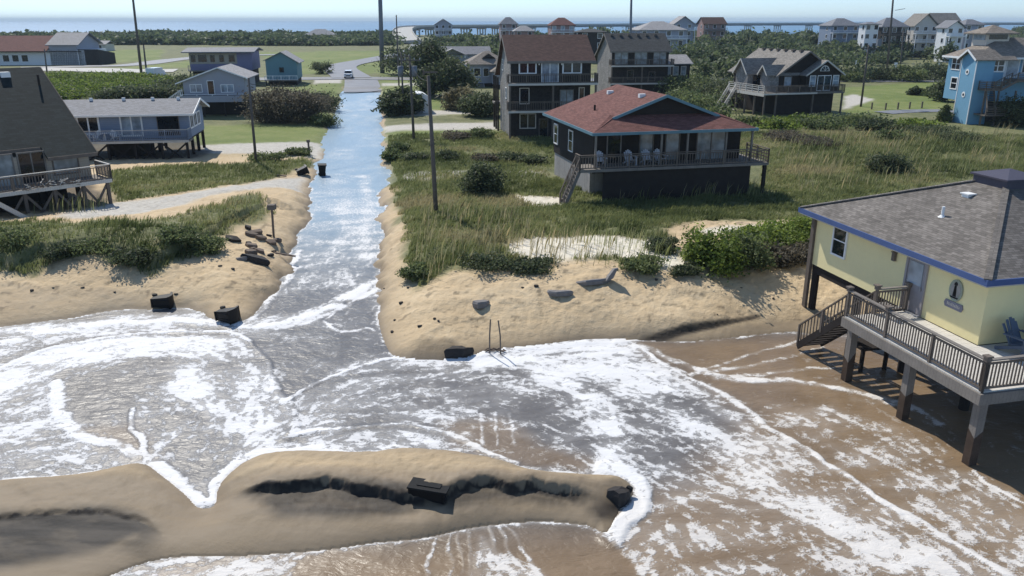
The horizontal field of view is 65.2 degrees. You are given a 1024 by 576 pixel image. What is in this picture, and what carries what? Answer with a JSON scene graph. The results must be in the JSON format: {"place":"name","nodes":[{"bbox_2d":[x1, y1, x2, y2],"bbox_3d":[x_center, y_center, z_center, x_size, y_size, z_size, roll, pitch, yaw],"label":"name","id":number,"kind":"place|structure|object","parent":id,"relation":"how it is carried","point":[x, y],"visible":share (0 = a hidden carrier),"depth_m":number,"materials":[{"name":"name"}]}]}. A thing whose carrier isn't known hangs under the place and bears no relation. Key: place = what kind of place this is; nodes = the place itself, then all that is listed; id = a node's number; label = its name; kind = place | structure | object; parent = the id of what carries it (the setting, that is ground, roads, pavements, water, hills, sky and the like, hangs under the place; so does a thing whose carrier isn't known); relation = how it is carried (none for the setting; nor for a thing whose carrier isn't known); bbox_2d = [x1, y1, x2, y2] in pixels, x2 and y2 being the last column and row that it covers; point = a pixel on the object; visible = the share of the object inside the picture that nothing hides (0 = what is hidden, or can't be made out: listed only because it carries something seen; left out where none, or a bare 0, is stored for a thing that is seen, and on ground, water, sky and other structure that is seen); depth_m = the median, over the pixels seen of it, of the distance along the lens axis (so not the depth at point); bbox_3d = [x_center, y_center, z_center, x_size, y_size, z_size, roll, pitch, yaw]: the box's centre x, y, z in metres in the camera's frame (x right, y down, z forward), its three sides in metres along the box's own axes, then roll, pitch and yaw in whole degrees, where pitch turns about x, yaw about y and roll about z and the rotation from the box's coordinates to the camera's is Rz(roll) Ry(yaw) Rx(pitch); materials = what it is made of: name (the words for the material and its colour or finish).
{"place":"outdoors","nodes":[
{"label":"outdoors","id":0,"kind":"place"},
{"bbox_2d":[42,68,176,72],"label":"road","id":1,"kind":"structure","parent":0,"point":[100,69],"depth_m":214.94,"materials":[{"name":"asphalt"}]},
{"bbox_2d":[38,54,274,67],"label":"access road","id":2,"kind":"structure","parent":0,"point":[159,61],"depth_m":245.19,"materials":[{"name":"asphalt"}]},
{"bbox_2d":[344,79,381,91],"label":"street","id":3,"kind":"structure","parent":0,"point":[359,85],"depth_m":163.95,"materials":[{"name":"asphalt"}]},
{"bbox_2d":[326,44,422,77],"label":"side road","id":4,"kind":"structure","parent":0,"point":[340,68],"depth_m":223.72,"materials":[{"name":"asphalt"}]},
{"bbox_2d":[0,91,1023,575],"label":"flood water","id":5,"kind":"structure","parent":0,"point":[770,455],"depth_m":27.49,"materials":[{"name":"white liquid"}]},
{"bbox_2d":[0,35,1023,575],"bbox_3d":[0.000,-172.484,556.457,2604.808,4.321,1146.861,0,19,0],"label":"ground","id":6,"kind":"structure","parent":0,"point":[108,521],"depth_m":36.80,"materials":[{"name":"beige sand"}]},
{"bbox_2d":[0,222,47,250],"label":"bank shrub","id":7,"kind":"object","parent":6,"relation":"on","point":[13,237],"visible":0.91,"depth_m":42.14,"materials":[{"name":"green plant"}]},
{"bbox_2d":[0,67,112,217],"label":"dark roofed house","id":8,"kind":"structure","parent":6,"relation":"on","point":[43,135],"depth_m":54.46,"materials":[{"name":"beige"}]},
{"bbox_2d":[0,153,17,187],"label":"glass door","id":9,"kind":"structure","parent":8,"relation":"in","point":[7,168],"depth_m":52.02,"materials":[{"name":"glass"}]},
{"bbox_2d":[15,150,48,184],"bbox_3d":[-31.812,-7.992,53.106,0.090,2.130,1.680,16,25,40],"label":"glass door","id":10,"kind":"structure","parent":8,"relation":"in","point":[31,161],"depth_m":53.02,"materials":[{"name":"glass"}]},
{"bbox_2d":[52,158,80,175],"bbox_3d":[-30.414,-8.350,54.568,0.090,1.180,1.680,16,25,40],"label":"window","id":11,"kind":"structure","parent":8,"relation":"in","point":[66,163],"depth_m":54.54,"materials":[{"name":"grey glass"}]},
{"bbox_2d":[29,240,84,263],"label":"bank shrub","id":12,"kind":"object","parent":6,"relation":"on","point":[56,252],"visible":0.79,"depth_m":41.41,"materials":[{"name":"green plant"}]},
{"bbox_2d":[0,32,115,64],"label":"red roofed shop","id":13,"kind":"structure","parent":6,"relation":"on","point":[71,48],"depth_m":237.92,"materials":[{"name":"white"}]},
{"bbox_2d":[64,233,122,255],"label":"bank shrub","id":14,"kind":"object","parent":6,"relation":"on","point":[103,248],"visible":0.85,"depth_m":42.11,"materials":[{"name":"green plant"}]},
{"bbox_2d":[45,69,182,99],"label":"thicket","id":15,"kind":"object","parent":6,"relation":"on","point":[67,84],"visible":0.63,"depth_m":157.79,"materials":[{"name":"green plant"}]},
{"bbox_2d":[71,82,183,98],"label":"hedge row","id":16,"kind":"object","parent":6,"relation":"on","point":[145,91],"visible":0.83,"depth_m":129.56,"materials":[{"name":"green plant"}]},
{"bbox_2d":[103,243,166,266],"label":"bank shrub","id":17,"kind":"object","parent":6,"relation":"on","point":[132,256],"visible":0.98,"depth_m":41.17,"materials":[{"name":"green plant"}]},
{"bbox_2d":[63,97,209,159],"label":"stilt house","id":18,"kind":"structure","parent":6,"relation":"on","point":[141,126],"depth_m":76.74,"materials":[{"name":"grey"}]},
{"bbox_2d":[76,117,100,134],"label":"window","id":19,"kind":"structure","parent":18,"relation":"in","point":[86,123],"depth_m":75.89,"materials":[{"name":"glass"}]},
{"bbox_2d":[119,117,143,136],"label":"glass door","id":20,"kind":"structure","parent":18,"relation":"in","point":[126,123],"depth_m":76.51,"materials":[{"name":"white paint"}]},
{"bbox_2d":[150,292,173,308],"bbox_3d":[-16.940,0.627,38.772,1.035,0.660,0.865,-3,19,-8],"label":"wheelie bin","id":21,"kind":"object","parent":6,"relation":"on","point":[162,301],"visible":1,"depth_m":38.48,"materials":[{"name":"black plastic"}]},
{"bbox_2d":[152,222,207,246],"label":"bank shrub","id":22,"kind":"object","parent":6,"relation":"on","point":[187,235],"visible":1,"depth_m":43.09,"materials":[{"name":"green plant"}]},
{"bbox_2d":[0,28,406,45],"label":"woods","id":23,"kind":"object","parent":6,"relation":"on","point":[239,37],"visible":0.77,"depth_m":434.45,"materials":[{"name":"green plant"}]},
{"bbox_2d":[188,231,230,256],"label":"bank shrub","id":24,"kind":"object","parent":6,"relation":"on","point":[209,245],"visible":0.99,"depth_m":43.59,"materials":[{"name":"green plant"}]},
{"bbox_2d":[169,64,258,116],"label":"grey gable house","id":25,"kind":"structure","parent":6,"relation":"on","point":[216,89],"depth_m":112.08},
{"bbox_2d":[181,47,262,82],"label":"lavender house","id":26,"kind":"structure","parent":6,"relation":"on","point":[203,59],"depth_m":164.56,"materials":[{"name":"wood"}]},
{"bbox_2d":[214,305,240,324],"bbox_3d":[-13.132,1.219,36.891,1.035,0.660,0.865,2,18,18],"label":"wheelie bin","id":27,"kind":"object","parent":6,"relation":"on","point":[231,315],"visible":1,"depth_m":36.63,"materials":[{"name":"black plastic"}]},
{"bbox_2d":[242,150,292,161],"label":"meadow shrub","id":28,"kind":"object","parent":6,"relation":"on","point":[272,155],"visible":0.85,"depth_m":75.74,"materials":[{"name":"green plant"}]},
{"bbox_2d":[263,50,303,85],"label":"teal house","id":29,"kind":"structure","parent":6,"relation":"on","point":[285,66],"depth_m":164.67,"materials":[{"name":"wood"}]},
{"bbox_2d":[230,80,341,124],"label":"thicket","id":30,"kind":"object","parent":6,"relation":"on","point":[294,106],"visible":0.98,"depth_m":104.50,"materials":[{"name":"green plant"}]},
{"bbox_2d":[305,113,342,126],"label":"street shrub","id":31,"kind":"object","parent":6,"relation":"on","point":[324,120],"visible":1,"depth_m":103.88,"materials":[{"name":"green plant"}]},
{"bbox_2d":[378,0,384,72],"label":"steel pole","id":32,"kind":"object","parent":6,"relation":"on","point":[381,36],"visible":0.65,"depth_m":199.34,"materials":[{"name":"metal"}]},
{"bbox_2d":[370,85,427,115],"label":"palmetto bush","id":33,"kind":"object","parent":6,"relation":"on","point":[396,102],"visible":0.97,"depth_m":113.18,"materials":[{"name":"green plant"}]},
{"bbox_2d":[363,41,451,75],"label":"oak","id":34,"kind":"object","parent":6,"relation":"on","point":[391,64],"visible":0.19,"depth_m":192.66,"materials":[{"name":"green plant"}]},
{"bbox_2d":[397,55,421,138],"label":"utility pole","id":35,"kind":"object","parent":6,"relation":"on","point":[412,73],"visible":0.93,"depth_m":87.47,"materials":[{"name":"brown wood"}]},
{"bbox_2d":[394,261,430,281],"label":"bank shrub","id":36,"kind":"object","parent":6,"relation":"on","point":[414,272],"visible":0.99,"depth_m":39.54,"materials":[{"name":"green plant"}]},
{"bbox_2d":[404,29,450,94],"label":"live oak","id":37,"kind":"object","parent":6,"relation":"on","point":[430,50],"visible":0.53,"depth_m":139.50,"materials":[{"name":"green plant"}]},
{"bbox_2d":[407,477,449,503],"bbox_3d":[-2.387,6.051,22.843,1.140,0.980,0.660,7,13,8],"label":"buried bin","id":38,"kind":"object","parent":6,"relation":"on","point":[428,491],"visible":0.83,"depth_m":22.52,"materials":[{"name":"black plastic"}]},
{"bbox_2d":[422,70,437,211],"bbox_3d":[-4.956,-8.708,49.964,0.900,9.504,0.323,0,19,0],"label":"utility pole","id":39,"kind":"object","parent":6,"relation":"on","point":[434,182],"visible":0.86,"depth_m":49.81,"materials":[{"name":"brown wood"}]},
{"bbox_2d":[412,51,480,96],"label":"leaning oak","id":40,"kind":"object","parent":6,"relation":"on","point":[453,72],"visible":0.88,"depth_m":136.42,"materials":[{"name":"green plant"}]},
{"bbox_2d":[435,82,476,110],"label":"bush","id":41,"kind":"object","parent":6,"relation":"on","point":[451,97],"visible":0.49,"depth_m":118.96,"materials":[{"name":"plant"}]},
{"bbox_2d":[444,346,473,357],"bbox_3d":[-2.204,2.665,33.121,1.310,0.473,0.617,1,10,-15],"label":"dark chunk","id":42,"kind":"object","parent":6,"relation":"on","point":[457,352],"visible":0.98,"depth_m":32.89,"materials":[{"name":"concrete"}]},
{"bbox_2d":[441,46,490,65],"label":"grey cottage","id":43,"kind":"structure","parent":6,"relation":"on","point":[466,51],"depth_m":227.58,"materials":[{"name":"grey"}]},
{"bbox_2d":[455,89,499,117],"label":"dense bush","id":44,"kind":"object","parent":6,"relation":"on","point":[475,104],"visible":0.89,"depth_m":110.20,"materials":[{"name":"green plant"}]},
{"bbox_2d":[461,51,499,87],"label":"tan cottage","id":45,"kind":"structure","parent":6,"relation":"on","point":[484,63],"depth_m":159.98,"materials":[{"name":"grey"}]},
{"bbox_2d":[453,157,511,196],"bbox_3d":[-2.130,-8.480,60.124,4.530,3.128,4.642,13,22,33],"label":"wax myrtle bush","id":46,"kind":"object","parent":6,"relation":"on","point":[481,176],"visible":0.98,"depth_m":59.54,"materials":[{"name":"green plant"}]},
{"bbox_2d":[452,248,518,272],"bbox_3d":[-1.398,-1.353,40.041,3.227,0.892,3.566,-3,19,-8],"label":"bank shrub","id":47,"kind":"object","parent":6,"relation":"on","point":[499,261],"visible":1,"depth_m":39.70,"materials":[{"name":"green plant"}]},
{"bbox_2d":[0,123,1023,285],"bbox_3d":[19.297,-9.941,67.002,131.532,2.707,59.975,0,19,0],"label":"dune grass","id":48,"kind":"structure","parent":6,"relation":"on","point":[582,206],"depth_m":59.11,"materials":[{"name":"green plant"}]},
{"bbox_2d":[503,253,562,276],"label":"bank shrub","id":49,"kind":"object","parent":6,"relation":"on","point":[538,263],"visible":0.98,"depth_m":39.28,"materials":[{"name":"green plant"}]},
{"bbox_2d":[492,34,597,138],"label":"three storey house","id":50,"kind":"structure","parent":6,"relation":"on","point":[539,75],"depth_m":89.43,"materials":[{"name":"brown wood"}]},
{"bbox_2d":[541,63,558,81],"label":"glass door","id":51,"kind":"structure","parent":50,"relation":"in","point":[549,69],"depth_m":88.66,"materials":[{"name":"white paint"}]},
{"bbox_2d":[547,18,575,34],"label":"red trim house","id":52,"kind":"structure","parent":6,"relation":"on","point":[558,26],"depth_m":313.80,"materials":[{"name":"red"}]},
{"bbox_2d":[573,29,607,62],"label":"dark house","id":53,"kind":"structure","parent":6,"relation":"on","point":[594,36],"depth_m":248.39,"materials":[{"name":"grey wood"}]},
{"bbox_2d":[606,486,630,507],"bbox_3d":[3.091,6.031,23.089,0.825,0.543,0.569,1,4,-31],"label":"dark chunk","id":54,"kind":"object","parent":6,"relation":"on","point":[618,496],"visible":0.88,"depth_m":22.86,"materials":[{"name":"concrete"}]},
{"bbox_2d":[613,252,669,276],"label":"bank shrub","id":55,"kind":"object","parent":6,"relation":"on","point":[640,265],"visible":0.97,"depth_m":39.00,"materials":[{"name":"green plant"}]},
{"bbox_2d":[594,33,692,93],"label":"grey roofed house","id":56,"kind":"structure","parent":6,"relation":"on","point":[646,61],"depth_m":136.40,"materials":[{"name":"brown wood"}]},
{"bbox_2d":[542,84,769,203],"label":"red roofed house","id":57,"kind":"structure","parent":6,"relation":"on","point":[699,146],"depth_m":58.31,"materials":[{"name":"brown"}]},
{"bbox_2d":[606,135,621,162],"bbox_3d":[7.403,-10.121,58.143,1.130,2.230,0.090,-4,19,-12],"label":"door","id":58,"kind":"structure","parent":57,"relation":"in","point":[614,143],"depth_m":58.09,"materials":[{"name":"grey glass"}]},
{"bbox_2d":[638,134,653,161],"bbox_3d":[9.835,-10.303,58.673,1.130,2.080,0.090,-4,19,-12],"label":"window","id":59,"kind":"structure","parent":57,"relation":"in","point":[646,141],"depth_m":58.59,"materials":[{"name":"grey glass"}]},
{"bbox_2d":[664,133,680,160],"bbox_3d":[11.831,-10.449,59.109,1.180,2.080,0.090,-4,19,-12],"label":"window","id":60,"kind":"structure","parent":57,"relation":"in","point":[672,141],"depth_m":59.06,"materials":[{"name":"grey glass"}]},
{"bbox_2d":[695,132,725,159],"bbox_3d":[14.857,-10.662,59.777,2.380,2.180,0.090,-4,19,-12],"label":"glass door","id":61,"kind":"structure","parent":57,"relation":"in","point":[707,141],"depth_m":59.71,"materials":[{"name":"grey glass"}]},
{"bbox_2d":[628,21,687,52],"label":"grey dormer house","id":62,"kind":"structure","parent":6,"relation":"on","point":[674,33],"depth_m":253.20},
{"bbox_2d":[638,234,683,255],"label":"bank shrub","id":63,"kind":"object","parent":6,"relation":"on","point":[653,241],"visible":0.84,"depth_m":42.36,"materials":[{"name":"green plant"}]},
{"bbox_2d":[670,16,695,43],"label":"round dormer house","id":64,"kind":"structure","parent":6,"relation":"on","point":[684,22],"depth_m":332.75,"materials":[{"name":"grey"}]},
{"bbox_2d":[655,72,712,96],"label":"meadow shrub","id":65,"kind":"object","parent":6,"relation":"on","point":[675,84],"visible":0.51,"depth_m":133.93,"materials":[{"name":"green plant"}]},
{"bbox_2d":[667,259,703,276],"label":"bank shrub","id":66,"kind":"object","parent":6,"relation":"on","point":[688,269],"visible":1,"depth_m":38.67,"materials":[{"name":"green plant"}]},
{"bbox_2d":[675,222,728,265],"bbox_3d":[9.516,-2.245,40.421,2.684,2.253,3.088,1,19,4],"label":"dune shrub","id":67,"kind":"object","parent":6,"relation":"on","point":[694,250],"visible":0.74,"depth_m":39.86,"materials":[{"name":"green plant"}]},
{"bbox_2d":[670,88,740,116],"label":"meadow shrub","id":68,"kind":"object","parent":6,"relation":"on","point":[709,106],"visible":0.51,"depth_m":102.44,"materials":[{"name":"green plant"}]},
{"bbox_2d":[393,22,1023,43],"bbox_3d":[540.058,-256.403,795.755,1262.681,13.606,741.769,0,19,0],"label":"sound bridge","id":69,"kind":"structure","parent":6,"relation":"on","point":[408,32],"depth_m":762.53,"materials":[{"name":"concrete"}]},
{"bbox_2d":[696,17,727,40],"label":"brown far house","id":70,"kind":"structure","parent":6,"relation":"on","point":[714,27],"depth_m":352.43,"materials":[{"name":"red"}]},
{"bbox_2d":[677,222,754,282],"bbox_3d":[10.424,-1.921,39.537,3.929,2.696,4.068,-8,20,-22],"label":"dune shrub","id":71,"kind":"object","parent":6,"relation":"on","point":[718,263],"visible":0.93,"depth_m":38.87,"materials":[{"name":"green plant"}]},
{"bbox_2d":[689,73,742,106],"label":"meadow shrub","id":72,"kind":"object","parent":6,"relation":"on","point":[700,87],"visible":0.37,"depth_m":123.00,"materials":[{"name":"green plant"}]},
{"bbox_2d":[422,26,1023,79],"bbox_3d":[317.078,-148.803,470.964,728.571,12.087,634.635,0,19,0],"label":"coastal woodland","id":73,"kind":"object","parent":6,"relation":"on","point":[703,50],"visible":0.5,"depth_m":267.23,"materials":[{"name":"green plant"}]},
{"bbox_2d":[717,228,780,271],"bbox_3d":[11.805,-1.963,40.244,3.872,2.188,3.500,15,24,39],"label":"dune shrub","id":74,"kind":"object","parent":6,"relation":"on","point":[752,246],"visible":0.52,"depth_m":39.74,"materials":[{"name":"green plant"}]},
{"bbox_2d":[716,219,798,246],"bbox_3d":[13.306,-2.799,43.195,4.076,1.512,4.485,-5,19,-13],"label":"dune shrub","id":75,"kind":"object","parent":6,"relation":"on","point":[771,236],"visible":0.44,"depth_m":43.34,"materials":[{"name":"green plant"}]},
{"bbox_2d":[749,117,807,129],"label":"meadow shrub","id":76,"kind":"object","parent":6,"relation":"on","point":[776,123],"visible":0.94,"depth_m":96.95,"materials":[{"name":"green plant"}]},
{"bbox_2d":[753,236,807,268],"bbox_3d":[13.703,-1.877,41.684,3.290,1.294,3.442,-14,23,-35],"label":"dune shrub","id":77,"kind":"object","parent":6,"relation":"on","point":[788,254],"visible":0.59,"depth_m":40.89,"materials":[{"name":"green plant"}]},
{"bbox_2d":[751,217,809,244],"bbox_3d":[15.335,-3.042,44.745,4.480,1.298,5.298,9,21,25],"label":"dune shrub","id":78,"kind":"object","parent":6,"relation":"on","point":[794,234],"visible":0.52,"depth_m":44.20,"materials":[{"name":"green plant"}]},
{"bbox_2d":[716,48,845,115],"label":"dark deck house","id":79,"kind":"structure","parent":6,"relation":"on","point":[773,81],"depth_m":113.39,"materials":[{"name":"grey"}]},
{"bbox_2d":[758,128,811,141],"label":"meadow shrub","id":80,"kind":"object","parent":6,"relation":"on","point":[779,134],"visible":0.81,"depth_m":87.29,"materials":[{"name":"green plant"}]},
{"bbox_2d":[779,132,845,146],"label":"meadow shrub","id":81,"kind":"object","parent":6,"relation":"on","point":[809,139],"visible":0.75,"depth_m":83.84,"materials":[{"name":"green plant"}]},
{"bbox_2d":[789,114,857,130],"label":"meadow shrub","id":82,"kind":"object","parent":6,"relation":"on","point":[831,123],"visible":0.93,"depth_m":96.56,"materials":[{"name":"green plant"}]},
{"bbox_2d":[818,18,858,45],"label":"house","id":83,"kind":"structure","parent":6,"relation":"on","point":[843,29],"depth_m":314.82,"materials":[{"name":"blue"}]},
{"bbox_2d":[812,110,897,128],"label":"meadow shrub","id":84,"kind":"object","parent":6,"relation":"on","point":[849,116],"visible":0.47,"depth_m":100.08,"materials":[{"name":"green plant"}]},
{"bbox_2d":[856,22,881,54],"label":"white block house","id":85,"kind":"structure","parent":6,"relation":"on","point":[867,33],"depth_m":272.15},
{"bbox_2d":[850,116,905,130],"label":"meadow shrub","id":86,"kind":"object","parent":6,"relation":"on","point":[873,123],"visible":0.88,"depth_m":96.18,"materials":[{"name":"green plant"}]},
{"bbox_2d":[858,151,923,174],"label":"juniper","id":87,"kind":"object","parent":6,"relation":"on","point":[890,161],"visible":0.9,"depth_m":67.17,"materials":[{"name":"green plant"}]},
{"bbox_2d":[876,18,910,55],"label":"dark far house","id":88,"kind":"structure","parent":6,"relation":"on","point":[898,27],"depth_m":276.34,"materials":[{"name":"grey wood"}]},
{"bbox_2d":[882,64,932,80],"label":"roadside bush","id":89,"kind":"object","parent":6,"relation":"on","point":[912,73],"visible":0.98,"depth_m":174.63,"materials":[{"name":"green plant"}]},
{"bbox_2d":[796,168,1023,466],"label":"yellow beach house","id":90,"kind":"structure","parent":6,"relation":"on","point":[940,267],"depth_m":29.45,"materials":[{"name":"yellow wood"}]},
{"bbox_2d":[830,227,848,259],"bbox_3d":[14.137,-2.029,34.500,0.090,1.410,1.010,-4,19,-12],"label":"window","id":91,"kind":"structure","parent":90,"relation":"in","point":[839,242],"depth_m":34.53,"materials":[{"name":"white paint"}]},
{"bbox_2d":[898,256,929,317],"bbox_3d":[15.165,-0.093,30.260,0.180,2.250,1.200,-4,19,-12],"label":"door","id":92,"kind":"structure","parent":90,"relation":"in","point":[916,272],"depth_m":30.14,"materials":[{"name":"grey paint"}]},
{"bbox_2d":[994,317,1023,358],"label":"deck chair","id":93,"kind":"object","parent":90,"relation":"on","point":[1015,340],"visible":0.98,"depth_m":26.86,"materials":[{"name":"blue wood"}]},
{"bbox_2d":[890,117,948,127],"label":"meadow shrub","id":94,"kind":"object","parent":6,"relation":"on","point":[915,121],"visible":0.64,"depth_m":97.30,"materials":[{"name":"green plant"}]},
{"bbox_2d":[904,13,938,57],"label":"white porch house","id":95,"kind":"structure","parent":6,"relation":"on","point":[922,29],"depth_m":285.90,"materials":[{"name":"beige"}]},
{"bbox_2d":[893,123,961,135],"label":"meadow shrub","id":96,"kind":"object","parent":6,"relation":"on","point":[925,128],"visible":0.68,"depth_m":92.54,"materials":[{"name":"green plant"}]},
{"bbox_2d":[913,61,947,80],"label":"roadside bush","id":97,"kind":"object","parent":6,"relation":"on","point":[938,69],"visible":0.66,"depth_m":177.79,"materials":[{"name":"green plant"}]},
{"bbox_2d":[925,78,953,101],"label":"roadside bush","id":98,"kind":"object","parent":6,"relation":"on","point":[937,90],"visible":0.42,"depth_m":131.23,"materials":[{"name":"green plant"}]},
{"bbox_2d":[934,20,966,62],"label":"white far house","id":99,"kind":"structure","parent":6,"relation":"on","point":[950,30],"depth_m":253.13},
{"bbox_2d":[923,130,989,141],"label":"meadow shrub","id":100,"kind":"object","parent":6,"relation":"on","point":[962,134],"visible":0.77,"depth_m":86.94,"materials":[{"name":"green plant"}]},
{"bbox_2d":[960,19,986,49],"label":"grey far house","id":101,"kind":"structure","parent":6,"relation":"on","point":[970,24],"depth_m":276.21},
{"bbox_2d":[942,25,1023,125],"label":"blue tower house","id":102,"kind":"structure","parent":6,"relation":"on","point":[985,70],"depth_m":101.54,"materials":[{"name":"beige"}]},
{"bbox_2d":[984,92,1023,127],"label":"bush","id":103,"kind":"object","parent":6,"relation":"on","point":[1013,116],"visible":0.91,"depth_m":98.73,"materials":[{"name":"green plant"}]},
{"bbox_2d":[0,21,1023,34],"bbox_3d":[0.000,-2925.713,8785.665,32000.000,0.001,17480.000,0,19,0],"label":"sound water","id":104,"kind":"structure","parent":0,"point":[103,26],"depth_m":2224.78,"materials":[{"name":"liquid"}]},
{"bbox_2d":[0,0,1023,20],"label":"sky","id":105,"kind":"structure","parent":0,"point":[10,10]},
{"bbox_2d":[173,77,945,81],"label":"highway","id":106,"kind":"structure","parent":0,"point":[370,78],"depth_m":179.26,"materials":[{"name":"asphalt"}]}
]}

